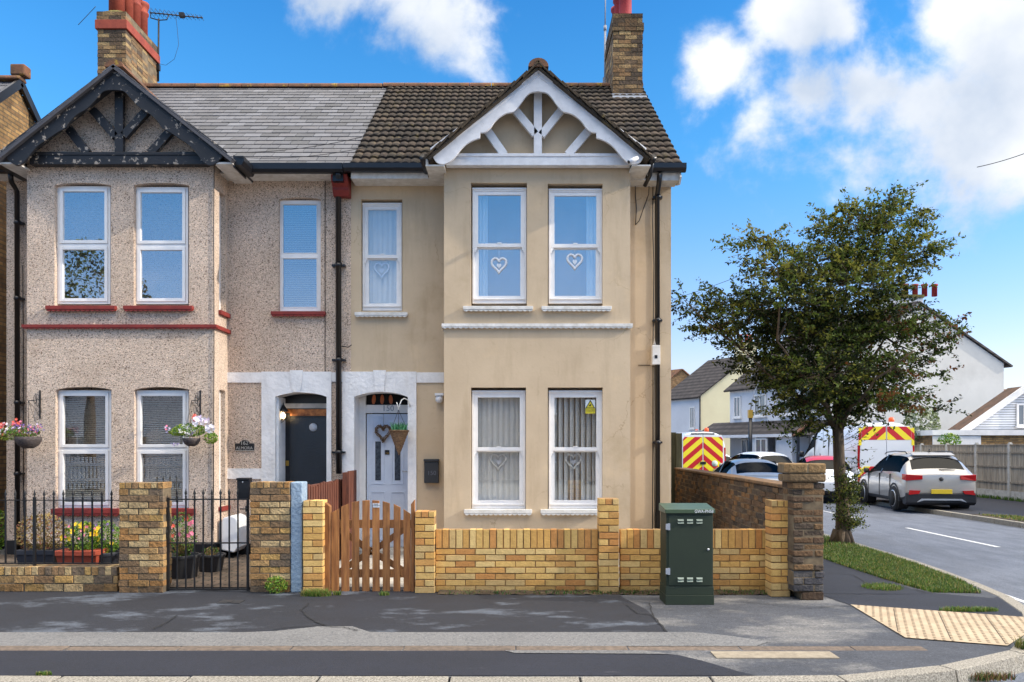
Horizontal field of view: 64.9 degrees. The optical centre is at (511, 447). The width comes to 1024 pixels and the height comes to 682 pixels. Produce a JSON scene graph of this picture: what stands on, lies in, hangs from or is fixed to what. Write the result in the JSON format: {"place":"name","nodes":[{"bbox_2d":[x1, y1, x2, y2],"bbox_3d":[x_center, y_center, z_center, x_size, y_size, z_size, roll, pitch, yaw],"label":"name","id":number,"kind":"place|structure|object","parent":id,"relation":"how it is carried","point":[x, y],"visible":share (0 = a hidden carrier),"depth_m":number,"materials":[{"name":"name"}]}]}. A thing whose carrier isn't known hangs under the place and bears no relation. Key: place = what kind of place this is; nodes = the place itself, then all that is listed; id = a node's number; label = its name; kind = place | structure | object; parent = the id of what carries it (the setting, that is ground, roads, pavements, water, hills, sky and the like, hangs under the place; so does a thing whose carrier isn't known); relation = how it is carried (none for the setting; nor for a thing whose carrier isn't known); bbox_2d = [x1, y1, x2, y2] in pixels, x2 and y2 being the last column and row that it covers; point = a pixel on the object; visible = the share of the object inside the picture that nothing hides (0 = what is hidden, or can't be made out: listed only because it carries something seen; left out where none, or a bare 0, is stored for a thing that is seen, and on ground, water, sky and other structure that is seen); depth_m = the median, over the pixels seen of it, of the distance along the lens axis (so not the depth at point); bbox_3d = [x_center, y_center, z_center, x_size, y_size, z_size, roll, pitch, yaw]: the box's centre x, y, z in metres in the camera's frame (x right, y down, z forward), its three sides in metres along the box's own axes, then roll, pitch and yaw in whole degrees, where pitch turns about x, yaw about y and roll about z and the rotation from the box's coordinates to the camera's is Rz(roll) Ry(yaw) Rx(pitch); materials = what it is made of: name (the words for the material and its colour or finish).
{"place":"outdoors","nodes":[
{"label":"outdoors","id":0,"kind":"place"},
{"bbox_2d":[0,541,4,552],"bbox_3d":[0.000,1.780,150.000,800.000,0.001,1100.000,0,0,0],"label":"ground","id":1,"kind":"structure","parent":0,"point":[3,549],"depth_m":14.07,"materials":[{"name":"grey"}]},
{"bbox_2d":[671,369,689,388],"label":"brown house","id":2,"kind":"structure","parent":1,"relation":"on","point":[678,376],"depth_m":68.00,"materials":[{"name":"brick"}]},
{"bbox_2d":[0,554,250,589],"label":"front garden paving","id":3,"kind":"structure","parent":0,"point":[216,575],"depth_m":9.94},
{"bbox_2d":[16,512,68,562],"bbox_3d":[-5.840,1.192,9.995,0.662,0.796,0.391,0,0,0],"label":"potted shrub","id":4,"kind":"object","parent":3,"relation":"on","point":[39,553],"visible":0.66,"depth_m":9.91,"materials":[{"name":"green plant"}]},
{"bbox_2d":[55,521,106,562],"bbox_3d":[-5.264,1.243,9.850,0.511,0.694,0.345,0,0,0],"label":"flower pot","id":5,"kind":"object","parent":3,"relation":"on","point":[77,553],"visible":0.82,"depth_m":9.75,"materials":[{"name":"ceramic"}]},
{"bbox_2d":[88,520,119,562],"bbox_3d":[-5.050,1.244,9.999,0.383,0.693,0.370,0,0,-40],"label":"flower pot","id":6,"kind":"object","parent":3,"relation":"on","point":[107,555],"visible":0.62,"depth_m":9.94,"materials":[{"name":"black plant"}]},
{"bbox_2d":[171,511,200,578],"bbox_3d":[-4.050,1.184,9.900,0.430,0.813,0.429,0,0,0],"label":"flower pot","id":7,"kind":"object","parent":3,"relation":"on","point":[181,563],"visible":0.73,"depth_m":9.81,"materials":[{"name":"grey plastic"}]},
{"bbox_2d":[199,546,225,571],"bbox_3d":[-3.888,1.430,10.400,0.369,0.320,0.369,0,0,0],"label":"potted shrub","id":8,"kind":"object","parent":3,"relation":"on","point":[216,561],"visible":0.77,"depth_m":10.29,"materials":[{"name":"black plastic"}]},
{"bbox_2d":[0,590,667,631],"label":"asphalt pavement","id":9,"kind":"structure","parent":0,"point":[192,610],"depth_m":7.94,"materials":[{"name":"grey asphalt"}]},
{"bbox_2d":[0,564,119,591],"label":"garden wall","id":10,"kind":"structure","parent":9,"relation":"on","point":[63,577],"depth_m":9.10,"materials":[{"name":"brick"}]},
{"bbox_2d":[0,489,118,565],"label":"railings","id":11,"kind":"object","parent":10,"relation":"on","point":[34,500],"visible":1,"depth_m":9.19,"materials":[{"name":"black metal"}]},
{"bbox_2d":[119,482,171,592],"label":"gate pier","id":12,"kind":"structure","parent":9,"relation":"on","point":[143,541],"depth_m":9.02,"materials":[{"name":"brick"}]},
{"bbox_2d":[166,488,248,590],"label":"iron gate","id":13,"kind":"structure","parent":9,"relation":"on","point":[246,508],"depth_m":9.11,"materials":[{"name":"black metal"}]},
{"bbox_2d":[250,481,294,591],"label":"gate pier","id":14,"kind":"structure","parent":9,"relation":"on","point":[270,526],"depth_m":9.04,"materials":[{"name":"brick"}]},
{"bbox_2d":[264,576,287,593],"bbox_3d":[-2.628,1.534,8.979,0.276,0.217,0.117,0,0,0],"label":"weed","id":15,"kind":"object","parent":9,"relation":"on","point":[283,587],"visible":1,"depth_m":8.96,"materials":[{"name":"green plant"}]},
{"bbox_2d":[291,481,306,591],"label":"rendered pier","id":16,"kind":"structure","parent":9,"relation":"on","point":[298,493],"depth_m":9.06,"materials":[{"name":"paint"}]},
{"bbox_2d":[303,499,326,592],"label":"gate pier","id":17,"kind":"structure","parent":9,"relation":"on","point":[314,544],"depth_m":9.00,"materials":[{"name":"brick"}]},
{"bbox_2d":[300,587,331,596],"bbox_3d":[-2.147,1.582,8.831,0.392,0.096,0.168,0,0,0],"label":"grass tuft","id":18,"kind":"object","parent":9,"relation":"on","point":[316,592],"visible":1,"depth_m":8.81,"materials":[{"name":"green plant"}]},
{"bbox_2d":[325,500,414,591],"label":"picket gate","id":19,"kind":"structure","parent":9,"relation":"on","point":[335,526],"depth_m":9.12,"materials":[{"name":"orange wood"}]},
{"bbox_2d":[415,510,435,592],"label":"gate pier","id":20,"kind":"structure","parent":9,"relation":"on","point":[425,551],"depth_m":9.00,"materials":[{"name":"brick"}]},
{"bbox_2d":[153,572,872,630],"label":"pavement cracks","id":21,"kind":"object","parent":9,"relation":"on","point":[652,614],"visible":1,"depth_m":7.76,"materials":[{"name":"black asphalt"}]},
{"bbox_2d":[436,528,597,591],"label":"garden wall","id":22,"kind":"structure","parent":9,"relation":"on","point":[529,559],"depth_m":9.08,"materials":[{"name":"brick"}]},
{"bbox_2d":[438,589,767,594],"bbox_3d":[1.022,1.614,8.995,3.690,0.039,0.190,0,0,0],"label":"soil strip","id":23,"kind":"object","parent":9,"relation":"on","point":[512,591],"visible":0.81,"depth_m":8.98,"materials":[{"name":"brown soil"}]},
{"bbox_2d":[438,588,766,594],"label":"wall foot weeds","id":24,"kind":"object","parent":23,"relation":"on","point":[630,591],"depth_m":8.95,"materials":[{"name":"green plant"}]},
{"bbox_2d":[597,498,618,592],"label":"wall pier","id":25,"kind":"structure","parent":23,"relation":"on","point":[608,544],"depth_m":9.00,"materials":[{"name":"brick"}]},
{"bbox_2d":[339,555,618,589],"bbox_3d":[0.430,1.615,10.595,5.740,0.050,2.790,0,0,0],"label":"front garden","id":26,"kind":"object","parent":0,"point":[391,579],"depth_m":9.71,"materials":[{"name":"concrete"}]},
{"bbox_2d":[307,470,356,559],"bbox_3d":[-2.395,0.960,10.625,0.210,1.260,2.650,0,0,0],"label":"picket fence","id":27,"kind":"object","parent":26,"relation":"on","point":[337,493],"visible":0.34,"depth_m":11.30,"materials":[{"name":"brown wood"}]},
{"bbox_2d":[0,553,1023,681],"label":"pavement","id":28,"kind":"structure","parent":0,"point":[816,623],"depth_m":7.06,"materials":[{"name":"grey concrete"}]},
{"bbox_2d":[0,510,4,549],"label":"shrub","id":29,"kind":"object","parent":28,"relation":"on","point":[2,533],"visible":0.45,"depth_m":12.64,"materials":[{"name":"green plant"}]},
{"bbox_2d":[0,64,40,540],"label":"brick house","id":30,"kind":"structure","parent":28,"relation":"on","point":[19,115],"depth_m":14.15,"materials":[{"name":"brick"}]},
{"bbox_2d":[0,0,385,554],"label":"pebbledashed house","id":31,"kind":"structure","parent":28,"relation":"on","point":[171,256],"depth_m":11.88,"materials":[{"name":"beige concrete"}]},
{"bbox_2d":[0,401,42,447],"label":"hanging basket","id":32,"kind":"object","parent":31,"relation":"attached to","point":[23,441],"visible":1,"depth_m":11.03,"materials":[{"name":"plant"}]},
{"bbox_2d":[45,186,116,311],"bbox_3d":[-6.105,-2.834,11.524,0.984,1.817,0.287,0,0,0],"label":"window","id":33,"kind":"structure","parent":31,"relation":"in","point":[63,245],"depth_m":11.52,"materials":[{"name":"white plastic"}]},
{"bbox_2d":[51,390,119,515],"bbox_3d":[-6.038,0.077,11.524,0.957,1.794,0.287,0,0,0],"label":"window","id":34,"kind":"structure","parent":31,"relation":"in","point":[105,448],"depth_m":11.53,"materials":[{"name":"white plastic"}]},
{"bbox_2d":[123,187,193,311],"bbox_3d":[-5.011,-2.827,11.524,0.977,1.803,0.287,0,0,0],"label":"window","id":35,"kind":"structure","parent":31,"relation":"in","point":[182,245],"depth_m":11.52,"materials":[{"name":"white plastic"}]},
{"bbox_2d":[137,390,195,515],"bbox_3d":[-4.980,0.077,11.524,0.971,1.794,0.287,0,0,0],"label":"window","id":36,"kind":"structure","parent":31,"relation":"in","point":[183,449],"depth_m":11.53,"materials":[{"name":"white plastic"}]},
{"bbox_2d":[149,10,203,81],"bbox_3d":[-6.627,-7.947,15.900,1.050,1.434,0.400,0,0,0],"label":"television aerial","id":37,"kind":"object","parent":31,"relation":"attached to","point":[182,15],"visible":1,"depth_m":15.89,"materials":[{"name":"black metal"}]},
{"bbox_2d":[165,401,217,446],"bbox_3d":[-4.418,-0.330,11.099,0.728,0.633,0.381,0,0,0],"label":"hanging basket","id":38,"kind":"object","parent":31,"relation":"attached to","point":[181,429],"visible":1,"depth_m":11.05,"materials":[{"name":"plant"}]},
{"bbox_2d":[218,195,230,317],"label":"window","id":39,"kind":"structure","parent":31,"relation":"in","point":[220,312],"depth_m":11.85,"materials":[{"name":"white plastic"}]},
{"bbox_2d":[218,391,230,511],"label":"window","id":40,"kind":"structure","parent":31,"relation":"in","point":[223,508],"depth_m":11.85,"materials":[{"name":"white plastic"}]},
{"bbox_2d":[219,513,245,551],"bbox_3d":[-4.080,1.240,11.768,0.300,0.531,0.435,0,0,0],"label":"meter box","id":41,"kind":"object","parent":31,"relation":"attached to","point":[233,529],"visible":0.85,"depth_m":11.55,"materials":[{"name":"white plastic"}]},
{"bbox_2d":[236,478,251,499],"bbox_3d":[-3.114,0.477,9.370,0.148,0.252,0.124,0,0,0],"label":"letterbox","id":42,"kind":"object","parent":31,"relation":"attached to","point":[243,486],"visible":0.88,"depth_m":9.32,"materials":[{"name":"black paint"}]},
{"bbox_2d":[235,440,253,450],"bbox_3d":[-3.981,-0.033,11.988,0.282,0.158,0.024,0,0,0],"label":"house plaque","id":43,"kind":"object","parent":31,"relation":"attached to","point":[244,445],"visible":1,"depth_m":11.98,"materials":[{"name":"black paint"}]},
{"bbox_2d":[271,200,325,316],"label":"window","id":44,"kind":"structure","parent":31,"relation":"in","point":[284,311],"depth_m":12.08,"materials":[{"name":"white plastic"}]},
{"bbox_2d":[284,394,325,484],"bbox_3d":[-3.138,0.343,12.425,0.759,2.395,0.090,0,0,0],"label":"door","id":45,"kind":"structure","parent":31,"relation":"in","point":[305,422],"depth_m":12.41,"materials":[{"name":"black paint"}]},
{"bbox_2d":[0,651,756,675],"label":"asphalt strip","id":46,"kind":"object","parent":28,"relation":"on","point":[271,663],"visible":1,"depth_m":6.04,"materials":[{"name":"grey asphalt"}]},
{"bbox_2d":[505,650,668,653],"bbox_3d":[0.595,1.620,6.385,1.310,0.001,0.110,0,0,0],"label":"worn paint line","id":47,"kind":"object","parent":46,"relation":"on","point":[589,651],"visible":1,"depth_m":6.40,"materials":[{"name":"paint"}]},
{"bbox_2d":[0,626,767,645],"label":"pale pavement strip","id":48,"kind":"object","parent":28,"relation":"on","point":[327,636],"visible":1,"depth_m":6.86,"materials":[{"name":"concrete"}]},
{"bbox_2d":[0,646,927,650],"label":"edging stones","id":49,"kind":"object","parent":28,"relation":"on","point":[462,648],"visible":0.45,"depth_m":6.52,"materials":[{"name":"grey concrete"}]},
{"bbox_2d":[331,0,686,554],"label":"rendered house","id":50,"kind":"structure","parent":28,"relation":"on","point":[532,176],"depth_m":11.66,"materials":[{"name":"beige paint"}]},
{"bbox_2d":[354,203,407,316],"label":"window","id":51,"kind":"structure","parent":50,"relation":"in","point":[382,222],"depth_m":12.19,"materials":[{"name":"white plastic"}]},
{"bbox_2d":[367,414,407,546],"bbox_3d":[-1.895,0.506,12.415,0.688,2.049,0.111,0,0,0],"label":"door","id":52,"kind":"structure","parent":50,"relation":"in","point":[387,471],"depth_m":12.42,"materials":[{"name":"white plastic"}]},
{"bbox_2d":[374,414,390,442],"bbox_3d":[-1.977,-0.292,12.347,0.288,0.453,0.096,0,0,0],"label":"heart wreath","id":53,"kind":"object","parent":52,"relation":"attached to","point":[383,438],"visible":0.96,"depth_m":12.35,"materials":[{"name":"brown wicker"}]},
{"bbox_2d":[389,398,410,454],"bbox_3d":[-1.656,-0.312,11.820,0.310,0.846,0.299,0,0,0],"label":"cone basket","id":54,"kind":"object","parent":50,"relation":"hanging from","point":[398,433],"visible":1,"depth_m":11.75,"materials":[{"name":"brown wicker"}]},
{"bbox_2d":[424,459,439,482],"bbox_3d":[-1.193,0.347,11.949,0.228,0.357,0.102,0,0,0],"label":"letterbox","id":55,"kind":"object","parent":50,"relation":"attached to","point":[431,470],"visible":1,"depth_m":11.91,"materials":[{"name":"grey plastic"}]},
{"bbox_2d":[463,188,532,311],"bbox_3d":[-0.197,-2.824,11.533,0.991,1.796,0.307,0,0,0],"label":"window","id":56,"kind":"structure","parent":50,"relation":"in","point":[480,246],"depth_m":11.54,"materials":[{"name":"white plastic"}]},
{"bbox_2d":[464,390,531,514],"bbox_3d":[-0.197,0.070,11.523,0.964,1.780,0.285,0,0,0],"label":"window","id":57,"kind":"structure","parent":50,"relation":"in","point":[498,416],"depth_m":11.65,"materials":[{"name":"white plastic"}]},
{"bbox_2d":[491,257,506,273],"bbox_3d":[-0.187,-2.665,11.580,0.244,0.342,0.033,0,0,0],"label":"heart ornament","id":58,"kind":"object","parent":50,"relation":"hanging from","point":[498,265],"visible":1,"depth_m":11.57,"materials":[{"name":"white plastic"}]},
{"bbox_2d":[540,390,601,514],"bbox_3d":[0.850,0.070,11.532,0.890,1.780,0.304,0,0,0],"label":"window","id":59,"kind":"structure","parent":50,"relation":"in","point":[566,506],"depth_m":11.63,"materials":[{"name":"white plastic"}]},
{"bbox_2d":[541,188,611,311],"bbox_3d":[0.914,-2.817,11.533,0.991,1.783,0.307,0,0,0],"label":"window","id":60,"kind":"structure","parent":50,"relation":"in","point":[593,246],"depth_m":11.54,"materials":[{"name":"white plastic"}]},
{"bbox_2d":[585,400,594,413],"bbox_3d":[1.123,-0.588,11.550,0.139,0.197,0.004,0,0,0],"label":"warning sticker","id":61,"kind":"object","parent":50,"relation":"attached to","point":[589,406],"visible":1,"depth_m":11.55,"materials":[{"name":"yellow plastic"}]},
{"bbox_2d":[603,0,606,82],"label":"radio aerial","id":62,"kind":"object","parent":50,"relation":"attached to","point":[605,30],"visible":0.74,"depth_m":15.93,"materials":[{"name":"white metal"}]},
{"bbox_2d":[651,339,659,364],"bbox_3d":[2.124,-1.454,11.923,0.119,0.463,0.134,0,0,0],"label":"junction box","id":63,"kind":"object","parent":50,"relation":"attached to","point":[655,354],"visible":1,"depth_m":11.86,"materials":[{"name":"white paint"}]},
{"bbox_2d":[671,432,681,502],"bbox_3d":[2.990,0.655,16.920,1.140,1.950,0.120,0,0,0],"label":"garden fence","id":64,"kind":"object","parent":28,"relation":"on","point":[676,450],"visible":0.09,"depth_m":16.90,"materials":[{"name":"brown wood"}]},
{"bbox_2d":[659,503,714,604],"bbox_3d":[1.842,1.114,8.506,0.517,1.033,0.368,0,0,0],"label":"utility cabinet","id":65,"kind":"object","parent":28,"relation":"on","point":[686,553],"visible":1,"depth_m":8.34,"materials":[{"name":"green metal"}]},
{"bbox_2d":[619,529,765,590],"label":"garden wall","id":66,"kind":"structure","parent":28,"relation":"on","point":[739,559],"depth_m":9.08,"materials":[{"name":"brick"}]},
{"bbox_2d":[674,468,791,593],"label":"side wall","id":67,"kind":"structure","parent":28,"relation":"on","point":[734,501],"depth_m":11.82,"materials":[{"name":"brick"}]},
{"bbox_2d":[710,651,839,658],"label":"cover slab","id":68,"kind":"structure","parent":28,"relation":"on","point":[773,655],"depth_m":6.29,"materials":[{"name":"beige concrete"}]},
{"bbox_2d":[765,499,789,596],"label":"wall pier","id":69,"kind":"structure","parent":28,"relation":"on","point":[776,547],"depth_m":8.78,"materials":[{"name":"brick"}]},
{"bbox_2d":[671,179,973,543],"bbox_3d":[5.370,-1.457,13.797,5.652,6.264,2.754,0,0,0],"label":"street tree","id":70,"kind":"object","parent":28,"relation":"on","point":[818,317],"visible":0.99,"depth_m":13.51,"materials":[{"name":"green plant"}]},
{"bbox_2d":[851,604,1023,644],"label":"tactile paving","id":71,"kind":"structure","parent":28,"relation":"on","point":[925,622],"depth_m":7.38,"materials":[{"name":"beige concrete"}]},
{"label":"grass verge","id":72,"kind":"structure","parent":28,"relation":"on","visible":0},
{"bbox_2d":[823,534,981,592],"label":"verge grass","id":73,"kind":"structure","parent":72,"relation":"on","point":[878,563],"depth_m":10.64,"materials":[{"name":"green plant"}]},
{"bbox_2d":[0,0,1023,388],"label":"sky","id":74,"kind":"structure","parent":0,"point":[770,107],"materials":[{"name":"blue"}]},
{"bbox_2d":[778,463,825,599],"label":"corner pier","id":75,"kind":"structure","parent":0,"point":[803,490],"depth_m":8.61,"materials":[{"name":"brick"}]},
{"bbox_2d":[700,284,1012,462],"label":"gable house","id":76,"kind":"structure","parent":0,"point":[977,382],"depth_m":38.00,"materials":[{"name":"paint"}]},
{"bbox_2d":[732,396,741,418],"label":"window","id":77,"kind":"structure","parent":76,"relation":"in","point":[737,400],"depth_m":44.44,"materials":[{"name":"white paint"}]},
{"bbox_2d":[753,394,766,417],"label":"window","id":78,"kind":"structure","parent":76,"relation":"in","point":[763,399],"depth_m":42.61,"materials":[{"name":"white paint"}]},
{"bbox_2d":[755,438,767,451],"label":"window","id":79,"kind":"structure","parent":76,"relation":"in","point":[761,444],"depth_m":40.69,"materials":[{"name":"white paint"}]},
{"bbox_2d":[823,559,924,593],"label":"side path","id":80,"kind":"structure","parent":0,"point":[844,581],"depth_m":9.78,"materials":[{"name":"grey asphalt"}]},
{"bbox_2d":[861,581,904,590],"bbox_3d":[4.292,1.600,9.335,0.455,0.060,0.423,0,0,0],"label":"grass tuft","id":81,"kind":"object","parent":80,"relation":"on","point":[887,586],"visible":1,"depth_m":9.29,"materials":[{"name":"green plant"}]},
{"bbox_2d":[901,405,940,440],"bbox_3d":[16.877,-0.969,33.205,1.555,1.589,1.097,0,0,0],"label":"shrub","id":82,"kind":"object","parent":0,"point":[932,419],"visible":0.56,"depth_m":33.01,"materials":[{"name":"green plant"}]},
{"bbox_2d":[823,589,1022,616],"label":"side pavement","id":83,"kind":"structure","parent":0,"point":[930,601],"depth_m":8.51,"materials":[{"name":"grey asphalt"}]},
{"bbox_2d":[939,605,998,611],"bbox_3d":[4.563,1.603,8.028,0.620,0.054,0.167,0,0,0],"label":"grass tuft","id":84,"kind":"object","parent":83,"relation":"on","point":[957,608],"visible":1,"depth_m":8.01,"materials":[{"name":"green plant"}]},
{"bbox_2d":[823,497,1023,681],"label":"road","id":85,"kind":"structure","parent":0,"point":[1000,568],"depth_m":14.90,"materials":[{"name":"grey asphalt"}]},
{"bbox_2d":[0,533,1023,681],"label":"kerb","id":86,"kind":"structure","parent":85,"relation":"on","point":[1012,659],"depth_m":5.69,"materials":[{"name":"grey concrete"}]},
{"bbox_2d":[681,428,725,470],"bbox_3d":[7.917,0.448,36.533,2.500,2.605,5.313,0,0,-3],"label":"works van","id":87,"kind":"object","parent":85,"relation":"on","point":[704,451],"visible":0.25,"depth_m":33.96,"materials":[{"name":"white paint"}]},
{"bbox_2d":[714,456,778,480],"bbox_3d":[6.581,0.986,22.517,2.190,1.528,4.737,0,0,2],"label":"parked car","id":88,"kind":"object","parent":85,"relation":"on","point":[762,468],"visible":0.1,"depth_m":21.41,"materials":[{"name":"silver paint"}]},
{"bbox_2d":[713,450,793,470],"bbox_3d":[9.698,0.912,32.512,2.150,1.676,4.248,0,0,-14],"label":"parked car","id":89,"kind":"object","parent":85,"relation":"on","point":[776,457],"visible":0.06,"depth_m":31.05,"materials":[{"name":"silver metal"}]},
{"bbox_2d":[798,455,859,501],"bbox_3d":[10.489,0.970,27.093,2.090,1.560,4.048,0,0,15],"label":"parked car","id":90,"kind":"object","parent":85,"relation":"on","point":[827,460],"visible":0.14,"depth_m":26.20,"materials":[{"name":"white paint"}]},
{"bbox_2d":[859,449,976,509],"bbox_3d":[11.611,0.881,23.428,2.210,1.697,4.408,0,0,7],"label":"parked car","id":91,"kind":"object","parent":85,"relation":"on","point":[900,480],"visible":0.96,"depth_m":21.58,"materials":[{"name":"silver metal"}]},
{"bbox_2d":[969,670,1017,681],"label":"kerbside weeds","id":92,"kind":"object","parent":85,"relation":"on","point":[987,677],"visible":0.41,"depth_m":5.99,"materials":[{"name":"green plant"}]},
{"bbox_2d":[876,497,1023,521],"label":"pavement","id":93,"kind":"structure","parent":0,"point":[990,506],"depth_m":22.20,"materials":[{"name":"grey asphalt"}]},
{"bbox_2d":[671,334,756,455],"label":"cream house","id":94,"kind":"structure","parent":93,"relation":"on","point":[700,399],"depth_m":55.50,"materials":[{"name":"paint"}]},
{"bbox_2d":[688,407,695,429],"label":"window","id":95,"kind":"structure","parent":94,"relation":"in","point":[691,409],"depth_m":55.65,"materials":[{"name":"white paint"}]},
{"bbox_2d":[748,375,759,451],"bbox_3d":[12.019,-0.992,40.032,0.677,5.243,0.397,0,0,-23],"label":"street lamp","id":96,"kind":"object","parent":93,"relation":"on","point":[750,414],"visible":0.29,"depth_m":39.91,"materials":[{"name":"grey metal"}]},
{"bbox_2d":[799,417,913,481],"bbox_3d":[12.857,0.297,30.732,2.560,2.745,5.712,0,0,-3],"label":"works van","id":97,"kind":"object","parent":93,"relation":"on","point":[899,437],"visible":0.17,"depth_m":27.99,"materials":[{"name":"white paint"}]},
{"bbox_2d":[823,495,1023,527],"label":"kerb","id":98,"kind":"structure","parent":93,"relation":"on","point":[974,517],"depth_m":20.06,"materials":[{"name":"grey concrete"}]},
{"bbox_2d":[937,433,961,444],"bbox_3d":[17.044,-0.312,31.406,0.919,0.599,0.659,0,0,0],"label":"shrub","id":99,"kind":"object","parent":93,"relation":"on","point":[950,436],"visible":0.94,"depth_m":31.31,"materials":[{"name":"green plant"}]},
{"bbox_2d":[914,442,1023,499],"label":"board fence","id":100,"kind":"object","parent":93,"relation":"on","point":[997,469],"visible":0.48,"depth_m":26.34,"materials":[{"name":"wood"}]},
{"bbox_2d":[974,512,1023,521],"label":"verge grass","id":101,"kind":"structure","parent":93,"relation":"on","point":[1014,517],"depth_m":18.90,"materials":[{"name":"green plant"}]},
{"bbox_2d":[977,494,1023,501],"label":"fence foot weeds","id":102,"kind":"object","parent":93,"relation":"on","point":[997,497],"visible":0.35,"depth_m":25.65,"materials":[{"name":"green plant"}]},
{"bbox_2d":[914,430,1023,444],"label":"flat garage","id":103,"kind":"structure","parent":0,"point":[967,437],"depth_m":31.95,"materials":[{"name":"brick"}]},
{"bbox_2d":[932,436,980,444],"bbox_3d":[17.650,-0.295,31.974,1.900,0.350,0.049,0,0,0],"label":"door panel","id":104,"kind":"structure","parent":103,"relation":"in","point":[966,440],"depth_m":31.95,"materials":[{"name":"white paint"}]},
{"bbox_2d":[948,385,1023,429],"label":"weatherboard house","id":105,"kind":"structure","parent":0,"point":[1004,410],"depth_m":34.30,"materials":[{"name":"white wood"}]},
{"bbox_2d":[1015,404,1023,427],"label":"window","id":106,"kind":"structure","parent":105,"relation":"in","point":[1019,407],"depth_m":34.21,"materials":[{"name":"white paint"}]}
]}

